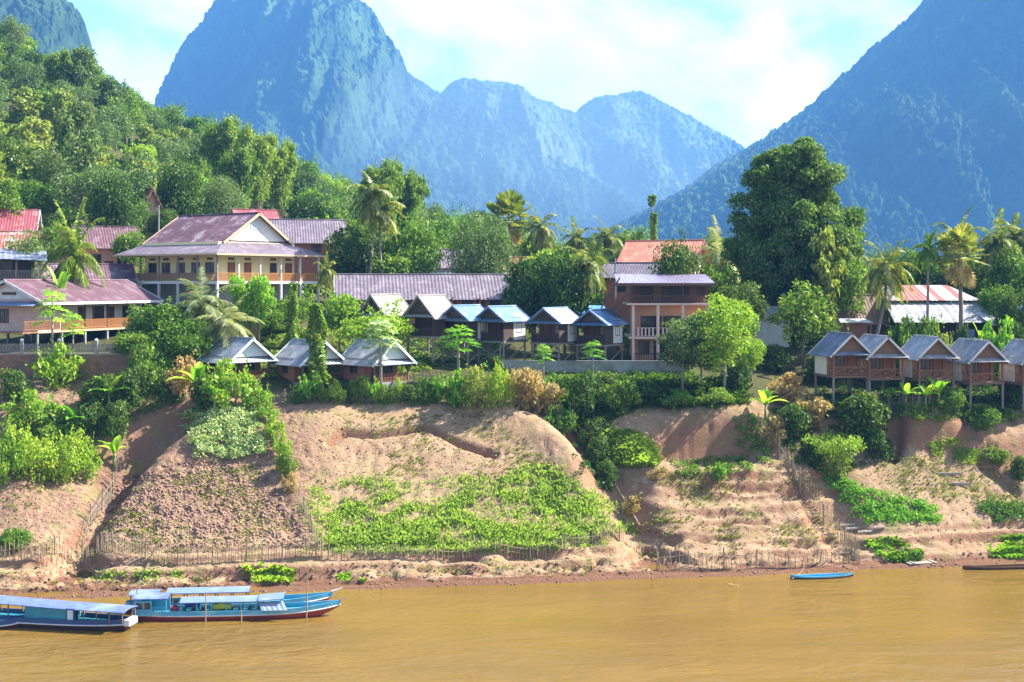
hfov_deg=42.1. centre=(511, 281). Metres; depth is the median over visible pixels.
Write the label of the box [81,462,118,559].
stick fence
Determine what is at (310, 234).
house
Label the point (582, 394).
shrub
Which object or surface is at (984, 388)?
creeper
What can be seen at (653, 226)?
vine column
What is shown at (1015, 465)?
shrub
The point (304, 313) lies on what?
tree
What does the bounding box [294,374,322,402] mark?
hedge bush
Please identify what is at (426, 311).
stilt bungalow
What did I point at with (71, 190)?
tree
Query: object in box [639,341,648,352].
window
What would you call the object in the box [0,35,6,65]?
tree
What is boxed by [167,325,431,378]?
creeper
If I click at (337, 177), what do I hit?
tree
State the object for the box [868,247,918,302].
tree
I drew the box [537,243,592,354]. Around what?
tree
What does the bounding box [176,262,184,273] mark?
window
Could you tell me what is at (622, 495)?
water pipe
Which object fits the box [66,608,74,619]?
door
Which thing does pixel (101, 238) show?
house
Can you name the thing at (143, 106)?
tree
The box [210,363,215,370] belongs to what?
window
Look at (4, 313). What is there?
window
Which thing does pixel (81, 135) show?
tree
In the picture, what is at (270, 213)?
house
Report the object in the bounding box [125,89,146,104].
tree
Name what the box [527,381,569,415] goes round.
shrub
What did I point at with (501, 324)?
window
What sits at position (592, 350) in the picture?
papaya tree
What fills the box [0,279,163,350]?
guesthouse
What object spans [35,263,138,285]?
house
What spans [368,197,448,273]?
tree
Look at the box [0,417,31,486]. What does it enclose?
bush
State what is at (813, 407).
bush
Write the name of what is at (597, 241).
tree
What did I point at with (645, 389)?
shrub
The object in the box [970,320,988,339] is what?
banana plant
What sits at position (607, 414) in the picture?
creeper
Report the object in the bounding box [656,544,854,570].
stick fence
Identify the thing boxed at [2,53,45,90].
tree
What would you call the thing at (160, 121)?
tree
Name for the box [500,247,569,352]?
tree
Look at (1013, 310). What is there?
tree
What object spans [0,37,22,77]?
tree
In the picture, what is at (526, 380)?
shrub
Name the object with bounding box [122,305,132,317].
window
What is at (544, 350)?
papaya tree
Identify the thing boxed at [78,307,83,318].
window
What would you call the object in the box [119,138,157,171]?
tree
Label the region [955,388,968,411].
banana plant
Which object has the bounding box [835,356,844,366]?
window
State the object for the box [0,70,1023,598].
ground
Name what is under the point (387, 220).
palm tree
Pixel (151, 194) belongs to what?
shrine
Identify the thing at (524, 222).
tree
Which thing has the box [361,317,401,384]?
papaya tree
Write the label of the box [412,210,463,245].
tree
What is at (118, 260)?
window
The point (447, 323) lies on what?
window
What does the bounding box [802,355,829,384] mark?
bush
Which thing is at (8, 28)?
tree
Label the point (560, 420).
shrub
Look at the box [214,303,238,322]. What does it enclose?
tree
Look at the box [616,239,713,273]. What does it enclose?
hall
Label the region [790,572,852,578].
canoe
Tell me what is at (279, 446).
bush
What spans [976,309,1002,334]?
lean to
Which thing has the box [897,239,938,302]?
tree
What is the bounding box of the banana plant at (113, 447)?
[98,435,126,470]
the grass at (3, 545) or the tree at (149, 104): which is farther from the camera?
the tree at (149, 104)
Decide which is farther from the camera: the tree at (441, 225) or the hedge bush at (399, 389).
the tree at (441, 225)
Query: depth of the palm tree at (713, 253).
171.66 m
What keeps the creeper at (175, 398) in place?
on the ground at (152, 440)
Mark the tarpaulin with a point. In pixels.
(596, 306)
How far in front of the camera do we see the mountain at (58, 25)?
2010.54 m
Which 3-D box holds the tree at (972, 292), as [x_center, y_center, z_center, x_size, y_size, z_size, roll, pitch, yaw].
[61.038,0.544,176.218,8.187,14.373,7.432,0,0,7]
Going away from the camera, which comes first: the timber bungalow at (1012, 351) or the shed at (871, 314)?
the timber bungalow at (1012, 351)
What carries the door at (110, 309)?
in the guesthouse at (96, 305)
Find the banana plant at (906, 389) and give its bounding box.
[891,382,922,411]
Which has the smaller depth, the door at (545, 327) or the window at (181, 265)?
the door at (545, 327)
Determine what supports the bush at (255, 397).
on the ground at (152, 440)
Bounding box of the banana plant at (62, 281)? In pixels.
[47,266,71,337]
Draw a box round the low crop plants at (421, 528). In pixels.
[299,461,640,554]
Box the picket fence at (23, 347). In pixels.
[0,338,150,353]
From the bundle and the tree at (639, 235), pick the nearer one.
the bundle
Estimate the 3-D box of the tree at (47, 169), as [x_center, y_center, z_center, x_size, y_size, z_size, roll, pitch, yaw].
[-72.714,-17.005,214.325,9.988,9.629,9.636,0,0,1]
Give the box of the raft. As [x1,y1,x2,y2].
[905,560,937,564]
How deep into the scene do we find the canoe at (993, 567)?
110.88 m
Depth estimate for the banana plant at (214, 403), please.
123.38 m
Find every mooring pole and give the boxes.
[131,546,155,615]
[205,592,205,623]
[306,570,307,622]
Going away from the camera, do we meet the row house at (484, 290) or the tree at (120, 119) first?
the row house at (484, 290)
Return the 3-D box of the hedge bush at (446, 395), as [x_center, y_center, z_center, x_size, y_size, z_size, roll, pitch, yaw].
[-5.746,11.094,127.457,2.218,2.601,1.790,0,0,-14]
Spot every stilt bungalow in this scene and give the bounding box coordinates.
[355,293,414,345]
[402,294,454,362]
[441,304,489,365]
[477,305,529,362]
[525,307,579,359]
[570,308,629,360]
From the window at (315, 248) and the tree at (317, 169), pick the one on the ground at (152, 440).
the tree at (317, 169)
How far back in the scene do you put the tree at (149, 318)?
131.06 m
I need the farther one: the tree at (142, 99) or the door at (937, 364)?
the tree at (142, 99)
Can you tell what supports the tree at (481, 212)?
on the ground at (152, 440)
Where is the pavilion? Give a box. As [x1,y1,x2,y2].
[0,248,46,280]
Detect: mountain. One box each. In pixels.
[0,0,114,89]
[153,0,646,245]
[441,77,687,207]
[557,0,1023,281]
[575,90,745,183]
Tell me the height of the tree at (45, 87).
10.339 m
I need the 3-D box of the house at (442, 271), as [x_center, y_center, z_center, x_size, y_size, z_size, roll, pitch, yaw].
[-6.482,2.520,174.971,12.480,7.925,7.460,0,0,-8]
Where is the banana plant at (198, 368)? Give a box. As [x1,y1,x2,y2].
[166,361,220,404]
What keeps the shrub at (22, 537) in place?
on the ground at (152, 440)
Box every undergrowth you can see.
[0,86,603,316]
[0,92,373,297]
[526,291,821,345]
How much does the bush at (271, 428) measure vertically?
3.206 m
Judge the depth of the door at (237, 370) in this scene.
130.59 m
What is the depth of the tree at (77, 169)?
195.56 m
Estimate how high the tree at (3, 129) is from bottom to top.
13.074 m
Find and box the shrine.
[134,188,163,241]
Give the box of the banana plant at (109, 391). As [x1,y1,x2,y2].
[88,375,129,409]
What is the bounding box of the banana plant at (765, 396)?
[748,389,787,421]
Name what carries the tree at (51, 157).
on the ground at (152, 440)
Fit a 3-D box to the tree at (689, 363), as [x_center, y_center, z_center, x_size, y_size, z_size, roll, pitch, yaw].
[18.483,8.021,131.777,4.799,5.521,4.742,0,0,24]
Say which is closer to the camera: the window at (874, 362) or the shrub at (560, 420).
the shrub at (560, 420)
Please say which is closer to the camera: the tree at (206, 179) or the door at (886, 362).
the door at (886, 362)
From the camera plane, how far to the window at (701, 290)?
140.61 m
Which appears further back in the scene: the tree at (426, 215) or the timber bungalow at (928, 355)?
the tree at (426, 215)
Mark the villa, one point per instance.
(220, 248)
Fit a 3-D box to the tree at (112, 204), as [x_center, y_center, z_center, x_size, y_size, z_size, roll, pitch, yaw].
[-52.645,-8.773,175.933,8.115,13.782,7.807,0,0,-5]
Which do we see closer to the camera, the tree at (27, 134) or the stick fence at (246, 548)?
the stick fence at (246, 548)
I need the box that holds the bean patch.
[178,405,268,458]
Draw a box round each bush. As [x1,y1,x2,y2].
[0,367,38,407]
[0,387,71,431]
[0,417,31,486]
[6,419,59,489]
[25,338,85,388]
[31,410,94,448]
[38,423,85,483]
[65,400,102,436]
[66,373,122,413]
[68,435,102,485]
[98,399,134,438]
[101,366,149,407]
[127,339,180,393]
[163,349,195,396]
[188,373,225,413]
[197,355,257,408]
[237,378,275,410]
[254,397,279,424]
[263,414,285,442]
[270,432,293,455]
[274,449,300,477]
[280,469,298,492]
[287,385,306,403]
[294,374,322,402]
[313,382,330,403]
[325,378,346,405]
[340,382,356,404]
[347,374,369,404]
[365,375,381,403]
[377,383,395,404]
[390,377,405,402]
[401,383,422,405]
[415,376,436,405]
[430,375,451,402]
[440,385,455,405]
[447,368,474,407]
[460,364,492,410]
[621,492,642,515]
[646,465,671,480]
[756,344,793,372]
[758,410,792,447]
[767,367,809,405]
[794,395,833,430]
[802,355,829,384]
[802,429,866,479]
[827,319,849,332]
[884,322,905,372]
[886,311,921,375]
[896,331,929,388]
[913,311,950,347]
[935,331,957,386]
[949,323,970,342]
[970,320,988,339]
[981,314,1015,380]
[1006,320,1023,338]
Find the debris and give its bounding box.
[0,550,1016,598]
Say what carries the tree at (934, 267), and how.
on the ground at (152, 440)
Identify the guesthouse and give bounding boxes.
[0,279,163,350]
[601,274,715,360]
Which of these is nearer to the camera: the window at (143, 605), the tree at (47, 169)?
the window at (143, 605)
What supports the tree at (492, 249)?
on the ground at (152, 440)
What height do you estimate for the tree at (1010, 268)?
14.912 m
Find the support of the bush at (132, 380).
on the ground at (152, 440)
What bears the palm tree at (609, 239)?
on the ground at (152, 440)
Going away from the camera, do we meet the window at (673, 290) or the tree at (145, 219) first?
the window at (673, 290)
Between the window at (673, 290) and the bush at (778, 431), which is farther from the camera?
the window at (673, 290)
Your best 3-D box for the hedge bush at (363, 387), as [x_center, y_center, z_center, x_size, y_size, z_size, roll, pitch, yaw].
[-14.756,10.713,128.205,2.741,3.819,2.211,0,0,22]
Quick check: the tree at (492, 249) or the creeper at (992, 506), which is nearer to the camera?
the creeper at (992, 506)
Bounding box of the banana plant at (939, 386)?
[927,377,947,409]
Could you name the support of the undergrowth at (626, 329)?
on the ground at (152, 440)
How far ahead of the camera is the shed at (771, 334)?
151.99 m
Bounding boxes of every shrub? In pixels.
[0,527,35,550]
[500,366,543,411]
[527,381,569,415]
[543,404,579,436]
[559,369,603,429]
[572,416,608,447]
[583,434,614,468]
[592,371,621,395]
[594,377,642,416]
[594,459,618,491]
[625,379,658,403]
[655,387,696,411]
[693,385,734,408]
[712,462,728,481]
[715,358,752,390]
[773,402,811,443]
[796,435,830,469]
[830,390,891,442]
[862,426,898,460]
[928,386,965,415]
[961,402,1001,433]
[984,447,1011,463]
[997,383,1021,405]
[1010,454,1023,481]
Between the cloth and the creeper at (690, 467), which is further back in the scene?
the cloth
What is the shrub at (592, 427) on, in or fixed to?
on the ground at (152, 440)
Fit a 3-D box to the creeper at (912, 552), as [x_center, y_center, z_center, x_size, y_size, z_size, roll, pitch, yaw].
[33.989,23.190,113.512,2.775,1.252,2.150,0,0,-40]
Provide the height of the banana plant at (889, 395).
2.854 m
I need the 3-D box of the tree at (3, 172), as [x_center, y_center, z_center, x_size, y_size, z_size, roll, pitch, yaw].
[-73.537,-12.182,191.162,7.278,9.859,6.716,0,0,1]
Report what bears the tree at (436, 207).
on the ground at (152, 440)
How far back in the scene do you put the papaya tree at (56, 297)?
128.26 m
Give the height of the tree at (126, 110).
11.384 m
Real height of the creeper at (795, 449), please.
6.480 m
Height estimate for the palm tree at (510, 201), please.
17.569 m
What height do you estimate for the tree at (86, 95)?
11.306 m
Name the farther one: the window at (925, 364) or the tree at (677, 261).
the tree at (677, 261)
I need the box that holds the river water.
[0,563,1023,681]
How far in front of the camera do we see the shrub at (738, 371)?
131.28 m
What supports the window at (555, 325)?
in the stilt bungalow at (556, 327)
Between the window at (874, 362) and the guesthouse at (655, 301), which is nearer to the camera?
the window at (874, 362)
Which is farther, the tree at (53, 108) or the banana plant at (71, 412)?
the tree at (53, 108)
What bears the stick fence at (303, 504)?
on the ground at (152, 440)
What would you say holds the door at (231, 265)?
in the villa
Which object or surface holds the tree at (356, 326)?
on the ground at (152, 440)
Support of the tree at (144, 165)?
on the ground at (152, 440)
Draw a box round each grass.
[0,529,28,547]
[85,567,201,580]
[241,561,296,582]
[335,571,366,581]
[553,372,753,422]
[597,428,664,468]
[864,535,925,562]
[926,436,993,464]
[986,534,1023,558]
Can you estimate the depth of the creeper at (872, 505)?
119.03 m
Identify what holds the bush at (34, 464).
on the ground at (152, 440)
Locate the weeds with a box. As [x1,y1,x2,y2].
[0,408,1020,586]
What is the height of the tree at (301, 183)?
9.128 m
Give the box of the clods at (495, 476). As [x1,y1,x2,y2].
[0,410,1017,561]
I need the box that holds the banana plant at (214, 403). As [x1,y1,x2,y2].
[199,382,229,408]
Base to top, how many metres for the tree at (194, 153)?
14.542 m
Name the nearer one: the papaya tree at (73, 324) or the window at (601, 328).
the papaya tree at (73, 324)
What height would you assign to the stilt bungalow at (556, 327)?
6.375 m
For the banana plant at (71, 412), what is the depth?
120.01 m
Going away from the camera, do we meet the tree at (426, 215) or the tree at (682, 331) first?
the tree at (682, 331)
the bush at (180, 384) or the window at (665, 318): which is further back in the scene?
the window at (665, 318)
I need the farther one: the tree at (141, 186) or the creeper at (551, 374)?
the tree at (141, 186)
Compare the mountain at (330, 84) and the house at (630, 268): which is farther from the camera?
the mountain at (330, 84)
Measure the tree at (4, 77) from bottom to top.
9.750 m
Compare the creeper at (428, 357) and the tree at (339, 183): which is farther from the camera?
the tree at (339, 183)
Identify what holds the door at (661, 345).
in the guesthouse at (655, 301)
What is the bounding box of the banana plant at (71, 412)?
[60,403,88,435]
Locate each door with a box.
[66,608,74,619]
[108,306,113,317]
[228,262,234,278]
[232,357,238,374]
[244,263,250,272]
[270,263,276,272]
[285,263,291,279]
[371,366,378,381]
[418,317,425,327]
[453,321,460,331]
[476,300,484,307]
[489,322,496,339]
[542,324,549,333]
[587,325,594,335]
[652,286,661,301]
[654,340,666,359]
[847,355,856,373]
[882,358,891,376]
[932,359,942,377]
[981,362,989,380]
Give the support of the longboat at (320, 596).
on the river water
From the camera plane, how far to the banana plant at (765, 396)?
126.35 m
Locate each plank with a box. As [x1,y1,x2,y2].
[933,472,960,475]
[946,482,970,485]
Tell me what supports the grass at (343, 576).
on the ground at (152, 440)
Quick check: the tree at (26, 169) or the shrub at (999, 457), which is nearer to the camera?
the shrub at (999, 457)
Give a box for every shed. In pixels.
[749,306,788,347]
[815,294,891,337]
[867,285,986,342]
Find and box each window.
[0,260,11,272]
[0,309,8,322]
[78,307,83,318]
[91,254,100,262]
[93,306,103,318]
[117,258,126,263]
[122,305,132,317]
[135,601,151,610]
[148,263,156,272]
[162,263,169,273]
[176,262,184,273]
[191,262,199,273]
[205,262,213,272]
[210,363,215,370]
[244,363,254,370]
[282,365,287,372]
[311,245,320,253]
[350,366,356,372]
[384,365,392,373]
[445,321,450,327]
[462,300,472,304]
[490,300,500,305]
[500,323,502,332]
[554,324,557,334]
[599,326,604,335]
[615,326,619,335]
[617,284,625,291]
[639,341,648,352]
[640,286,649,296]
[641,316,661,335]
[663,316,680,335]
[669,286,688,296]
[697,286,705,296]
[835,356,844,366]
[870,358,879,368]
[917,359,930,370]
[967,362,978,372]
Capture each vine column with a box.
[280,282,301,347]
[305,303,331,387]
[649,212,657,239]
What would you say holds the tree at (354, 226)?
on the ground at (152, 440)
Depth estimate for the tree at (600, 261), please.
169.17 m
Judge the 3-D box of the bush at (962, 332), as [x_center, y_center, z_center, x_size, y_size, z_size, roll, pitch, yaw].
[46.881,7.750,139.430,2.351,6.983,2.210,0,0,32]
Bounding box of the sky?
[67,0,921,147]
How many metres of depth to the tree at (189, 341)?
129.50 m
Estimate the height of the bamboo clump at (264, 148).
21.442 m
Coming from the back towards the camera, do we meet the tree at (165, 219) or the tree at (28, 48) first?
the tree at (28, 48)
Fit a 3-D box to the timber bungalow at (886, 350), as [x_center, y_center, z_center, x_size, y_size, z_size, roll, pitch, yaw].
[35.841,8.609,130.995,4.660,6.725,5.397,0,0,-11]
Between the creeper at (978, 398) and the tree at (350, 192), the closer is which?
the creeper at (978, 398)
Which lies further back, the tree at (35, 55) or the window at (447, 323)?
the tree at (35, 55)
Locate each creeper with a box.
[83,382,187,441]
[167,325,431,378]
[270,388,471,405]
[343,336,506,368]
[422,370,571,398]
[502,368,695,388]
[561,397,619,486]
[668,453,753,476]
[732,413,778,462]
[768,396,887,471]
[814,374,1021,404]
[818,466,943,523]
[824,397,1023,420]
[838,391,1021,414]
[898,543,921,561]
[974,498,1023,522]
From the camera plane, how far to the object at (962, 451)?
125.24 m
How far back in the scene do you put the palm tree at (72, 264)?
145.32 m
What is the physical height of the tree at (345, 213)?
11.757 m
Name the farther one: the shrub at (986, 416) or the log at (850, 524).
the shrub at (986, 416)
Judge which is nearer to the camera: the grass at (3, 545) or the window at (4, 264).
the grass at (3, 545)
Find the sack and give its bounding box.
[212,603,231,609]
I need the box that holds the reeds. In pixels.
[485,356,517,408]
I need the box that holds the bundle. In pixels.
[185,603,199,607]
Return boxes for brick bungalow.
[196,336,278,380]
[267,338,344,386]
[335,338,417,389]
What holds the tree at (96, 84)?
on the ground at (152, 440)
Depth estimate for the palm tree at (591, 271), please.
146.74 m
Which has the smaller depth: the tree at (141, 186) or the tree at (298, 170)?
the tree at (141, 186)
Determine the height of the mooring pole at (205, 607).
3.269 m
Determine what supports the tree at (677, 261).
on the ground at (152, 440)
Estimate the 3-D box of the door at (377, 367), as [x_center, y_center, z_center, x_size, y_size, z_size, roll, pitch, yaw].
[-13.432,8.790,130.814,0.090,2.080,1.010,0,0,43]
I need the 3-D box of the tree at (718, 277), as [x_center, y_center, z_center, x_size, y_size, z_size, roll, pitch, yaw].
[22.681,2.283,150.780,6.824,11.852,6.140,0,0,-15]
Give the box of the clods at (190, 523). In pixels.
[95,460,313,546]
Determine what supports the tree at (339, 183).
on the ground at (152, 440)
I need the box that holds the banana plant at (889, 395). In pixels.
[876,385,901,409]
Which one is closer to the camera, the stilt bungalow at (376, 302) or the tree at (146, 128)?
the stilt bungalow at (376, 302)
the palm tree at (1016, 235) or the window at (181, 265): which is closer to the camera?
the window at (181, 265)
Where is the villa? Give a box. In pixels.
[113,212,325,312]
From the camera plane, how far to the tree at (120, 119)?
258.63 m
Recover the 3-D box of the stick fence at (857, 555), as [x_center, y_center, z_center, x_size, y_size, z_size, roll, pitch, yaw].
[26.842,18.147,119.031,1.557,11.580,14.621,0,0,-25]
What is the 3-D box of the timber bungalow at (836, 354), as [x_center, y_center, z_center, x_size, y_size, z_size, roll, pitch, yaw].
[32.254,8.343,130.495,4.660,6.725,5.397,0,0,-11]
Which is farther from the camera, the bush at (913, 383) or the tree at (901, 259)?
the tree at (901, 259)
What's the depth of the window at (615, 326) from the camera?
139.18 m
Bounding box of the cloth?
[967,330,974,337]
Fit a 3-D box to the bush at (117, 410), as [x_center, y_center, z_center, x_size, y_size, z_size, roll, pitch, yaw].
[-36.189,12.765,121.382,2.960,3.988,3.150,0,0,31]
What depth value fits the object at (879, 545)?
114.01 m
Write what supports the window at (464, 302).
in the row house at (484, 290)
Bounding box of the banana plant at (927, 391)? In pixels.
[911,384,938,406]
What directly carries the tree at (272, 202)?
on the ground at (152, 440)
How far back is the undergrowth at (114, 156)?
197.75 m
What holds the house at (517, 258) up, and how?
on the ground at (152, 440)
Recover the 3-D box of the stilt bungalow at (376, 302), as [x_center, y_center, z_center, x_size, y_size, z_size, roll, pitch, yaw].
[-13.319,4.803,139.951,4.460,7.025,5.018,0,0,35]
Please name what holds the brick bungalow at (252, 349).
on the ground at (152, 440)
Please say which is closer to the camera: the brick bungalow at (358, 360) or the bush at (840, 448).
the bush at (840, 448)
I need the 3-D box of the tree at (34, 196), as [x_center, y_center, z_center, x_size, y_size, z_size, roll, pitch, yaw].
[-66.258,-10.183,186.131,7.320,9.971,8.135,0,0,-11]
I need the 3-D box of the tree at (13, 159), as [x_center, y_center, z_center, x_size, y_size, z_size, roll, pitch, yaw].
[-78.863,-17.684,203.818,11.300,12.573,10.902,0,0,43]
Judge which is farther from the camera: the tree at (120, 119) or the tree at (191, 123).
the tree at (191, 123)
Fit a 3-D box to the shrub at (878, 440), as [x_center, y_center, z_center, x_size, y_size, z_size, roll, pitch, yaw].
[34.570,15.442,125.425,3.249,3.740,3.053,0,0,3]
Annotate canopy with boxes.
[837,318,872,338]
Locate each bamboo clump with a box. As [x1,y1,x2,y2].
[197,112,241,212]
[213,142,262,208]
[230,122,284,208]
[266,136,300,218]
[356,154,406,233]
[393,164,431,228]
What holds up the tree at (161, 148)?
on the ground at (152, 440)
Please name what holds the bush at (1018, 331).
on the ground at (152, 440)
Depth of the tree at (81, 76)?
291.35 m
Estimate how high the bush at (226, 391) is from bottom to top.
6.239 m
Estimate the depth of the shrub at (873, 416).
125.87 m
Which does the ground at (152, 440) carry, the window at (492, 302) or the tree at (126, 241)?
the tree at (126, 241)
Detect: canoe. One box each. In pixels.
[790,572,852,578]
[962,564,1023,569]
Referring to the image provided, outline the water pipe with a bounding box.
[580,421,639,525]
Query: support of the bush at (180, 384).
on the ground at (152, 440)
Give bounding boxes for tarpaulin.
[575,305,604,349]
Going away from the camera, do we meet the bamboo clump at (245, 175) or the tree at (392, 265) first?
the tree at (392, 265)
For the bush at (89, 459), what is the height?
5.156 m
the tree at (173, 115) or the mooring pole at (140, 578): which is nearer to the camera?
the mooring pole at (140, 578)
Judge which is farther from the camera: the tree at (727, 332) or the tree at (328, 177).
the tree at (328, 177)
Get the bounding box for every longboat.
[0,595,137,630]
[0,615,24,628]
[125,586,341,612]
[132,592,346,620]
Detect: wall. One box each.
[0,353,147,379]
[502,360,689,373]
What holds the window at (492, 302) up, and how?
in the row house at (484, 290)
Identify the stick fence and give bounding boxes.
[0,530,320,567]
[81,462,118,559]
[295,485,322,557]
[327,522,643,562]
[413,369,475,384]
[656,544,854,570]
[757,413,859,563]
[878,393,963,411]
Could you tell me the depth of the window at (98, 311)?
145.50 m
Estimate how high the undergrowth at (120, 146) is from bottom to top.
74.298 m
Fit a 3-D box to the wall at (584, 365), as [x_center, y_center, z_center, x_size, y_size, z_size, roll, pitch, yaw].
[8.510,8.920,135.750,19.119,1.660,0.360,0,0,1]
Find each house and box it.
[0,209,41,230]
[0,231,67,262]
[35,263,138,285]
[71,225,141,270]
[231,209,279,218]
[268,219,347,289]
[333,273,513,323]
[414,249,478,269]
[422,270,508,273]
[478,257,530,273]
[600,262,661,322]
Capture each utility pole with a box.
[158,205,159,230]
[609,258,620,351]
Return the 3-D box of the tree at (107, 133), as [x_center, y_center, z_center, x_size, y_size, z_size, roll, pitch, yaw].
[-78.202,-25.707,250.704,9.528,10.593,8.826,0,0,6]
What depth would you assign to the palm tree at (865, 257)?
165.62 m
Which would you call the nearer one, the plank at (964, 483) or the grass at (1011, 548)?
the grass at (1011, 548)
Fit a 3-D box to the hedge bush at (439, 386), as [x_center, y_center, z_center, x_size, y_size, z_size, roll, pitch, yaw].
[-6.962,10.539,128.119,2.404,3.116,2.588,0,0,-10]
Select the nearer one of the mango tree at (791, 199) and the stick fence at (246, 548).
the stick fence at (246, 548)
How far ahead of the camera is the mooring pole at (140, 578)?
95.49 m
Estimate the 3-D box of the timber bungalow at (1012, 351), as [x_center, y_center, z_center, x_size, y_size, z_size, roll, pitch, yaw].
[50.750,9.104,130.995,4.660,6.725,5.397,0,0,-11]
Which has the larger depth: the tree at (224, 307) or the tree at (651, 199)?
the tree at (651, 199)
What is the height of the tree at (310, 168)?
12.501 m
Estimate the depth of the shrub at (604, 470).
120.57 m
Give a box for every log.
[841,523,855,526]
[847,527,858,529]
[857,530,871,533]
[873,526,884,529]
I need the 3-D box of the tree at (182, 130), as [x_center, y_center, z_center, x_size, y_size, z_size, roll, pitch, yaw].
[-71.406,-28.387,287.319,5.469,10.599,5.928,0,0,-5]
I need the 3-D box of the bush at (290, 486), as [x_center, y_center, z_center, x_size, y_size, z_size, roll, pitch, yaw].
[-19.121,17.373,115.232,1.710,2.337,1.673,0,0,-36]
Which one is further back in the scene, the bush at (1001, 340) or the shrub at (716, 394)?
the bush at (1001, 340)
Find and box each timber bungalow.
[808,331,874,402]
[849,334,910,400]
[898,334,960,405]
[946,338,1010,409]
[996,338,1023,409]
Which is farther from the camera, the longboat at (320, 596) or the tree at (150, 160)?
the tree at (150, 160)
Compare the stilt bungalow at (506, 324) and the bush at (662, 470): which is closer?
the bush at (662, 470)
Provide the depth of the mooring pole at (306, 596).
93.57 m
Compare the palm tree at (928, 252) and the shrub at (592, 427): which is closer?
the shrub at (592, 427)
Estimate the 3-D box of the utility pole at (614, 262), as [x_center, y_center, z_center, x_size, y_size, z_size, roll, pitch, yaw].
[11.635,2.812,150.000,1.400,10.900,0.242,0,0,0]
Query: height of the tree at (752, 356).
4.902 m
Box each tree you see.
[0,15,33,46]
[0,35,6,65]
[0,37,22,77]
[0,46,46,95]
[0,56,39,94]
[0,75,13,101]
[0,92,10,118]
[0,119,12,136]
[0,131,36,181]
[0,152,9,176]
[0,162,21,196]
[0,169,25,216]
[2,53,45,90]
[2,221,52,337]
[7,85,43,123]
[7,117,57,145]
[11,115,53,158]
[14,171,62,219]
[15,141,48,184]
[16,36,37,52]
[22,84,67,131]
[26,140,76,213]
[29,151,85,197]
[30,288,69,352]
[32,209,69,262]
[38,46,80,88]
[41,196,105,338]
[42,80,75,91]
[43,88,73,131]
[44,78,97,104]
[45,158,116,224]
[52,94,104,222]
[58,160,135,200]
[58,311,85,352]
[66,44,104,94]
[76,116,123,151]
[76,119,106,150]
[79,65,96,95]
[79,72,117,94]
[82,163,145,228]
[85,101,138,166]
[86,138,111,176]
[92,75,129,109]
[96,98,132,150]
[104,88,147,145]
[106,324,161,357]
[110,225,144,267]
[111,158,162,211]
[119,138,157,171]
[122,91,153,135]
[122,149,185,199]
[122,296,185,343]
[125,86,139,95]
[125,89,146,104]
[128,103,164,135]
[128,195,151,241]
[131,159,157,195]
[133,122,160,161]
[137,114,166,136]
[141,303,214,368]
[143,131,192,169]
[143,203,177,235]
[144,101,160,117]
[150,151,209,219]
[152,101,187,126]
[153,120,186,142]
[153,128,177,162]
[160,149,214,192]
[168,267,239,353]
[169,126,192,143]
[172,125,210,165]
[181,111,211,133]
[187,171,212,197]
[191,113,216,134]
[191,126,204,138]
[193,292,265,349]
[196,170,256,213]
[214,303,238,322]
[226,272,277,342]
[262,307,285,337]
[263,181,294,208]
[266,289,314,323]
[282,190,343,218]
[290,170,321,198]
[293,157,304,178]
[296,174,333,201]
[296,184,324,209]
[298,153,322,179]
[300,155,322,186]
[310,190,354,231]
[313,251,337,328]
[319,222,387,282]
[320,170,332,184]
[321,290,364,349]
[322,164,353,184]
[322,191,362,210]
[326,178,348,193]
[327,293,417,342]
[329,170,357,190]
[330,174,358,204]
[330,195,362,220]
[336,210,391,250]
[342,170,402,273]
[355,187,405,265]
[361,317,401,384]
[366,245,421,273]
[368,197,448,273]
[398,222,456,249]
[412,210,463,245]
[413,211,428,224]
[418,202,444,221]
[426,210,474,248]
[434,201,477,237]
[434,324,479,378]
[443,205,517,273]
[463,208,490,221]
[472,214,492,229]
[476,225,530,255]
[479,221,529,256]
[481,214,533,250]
[483,189,537,271]
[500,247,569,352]
[511,237,550,256]
[520,201,561,254]
[525,242,562,281]
[532,343,554,385]
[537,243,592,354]
[547,222,575,260]
[559,216,593,260]
[559,232,614,353]
[568,243,604,304]
[580,340,606,372]
[582,231,612,298]
[589,215,630,259]
[607,246,621,261]
[616,222,650,255]
[647,194,656,211]
[647,227,707,274]
[655,313,712,388]
[673,336,718,385]
[690,249,740,339]
[690,292,760,389]
[694,215,740,293]
[700,230,730,250]
[712,276,770,355]
[718,136,870,336]
[735,336,766,381]
[767,278,836,368]
[806,225,847,334]
[821,257,867,315]
[850,243,871,283]
[855,239,920,334]
[861,257,877,293]
[865,239,898,268]
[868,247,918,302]
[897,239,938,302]
[912,228,947,334]
[915,262,956,302]
[931,205,982,302]
[932,222,990,330]
[946,236,998,302]
[973,208,1023,275]
[973,226,1023,298]
[976,278,1014,315]
[990,213,1023,256]
[992,285,1023,331]
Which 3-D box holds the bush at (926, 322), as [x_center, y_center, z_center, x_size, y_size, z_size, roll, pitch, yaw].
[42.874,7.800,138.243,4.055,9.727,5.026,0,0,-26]
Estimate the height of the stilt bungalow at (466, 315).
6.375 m
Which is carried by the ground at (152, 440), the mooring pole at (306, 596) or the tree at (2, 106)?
the tree at (2, 106)
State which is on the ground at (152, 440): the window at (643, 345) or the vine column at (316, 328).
the vine column at (316, 328)

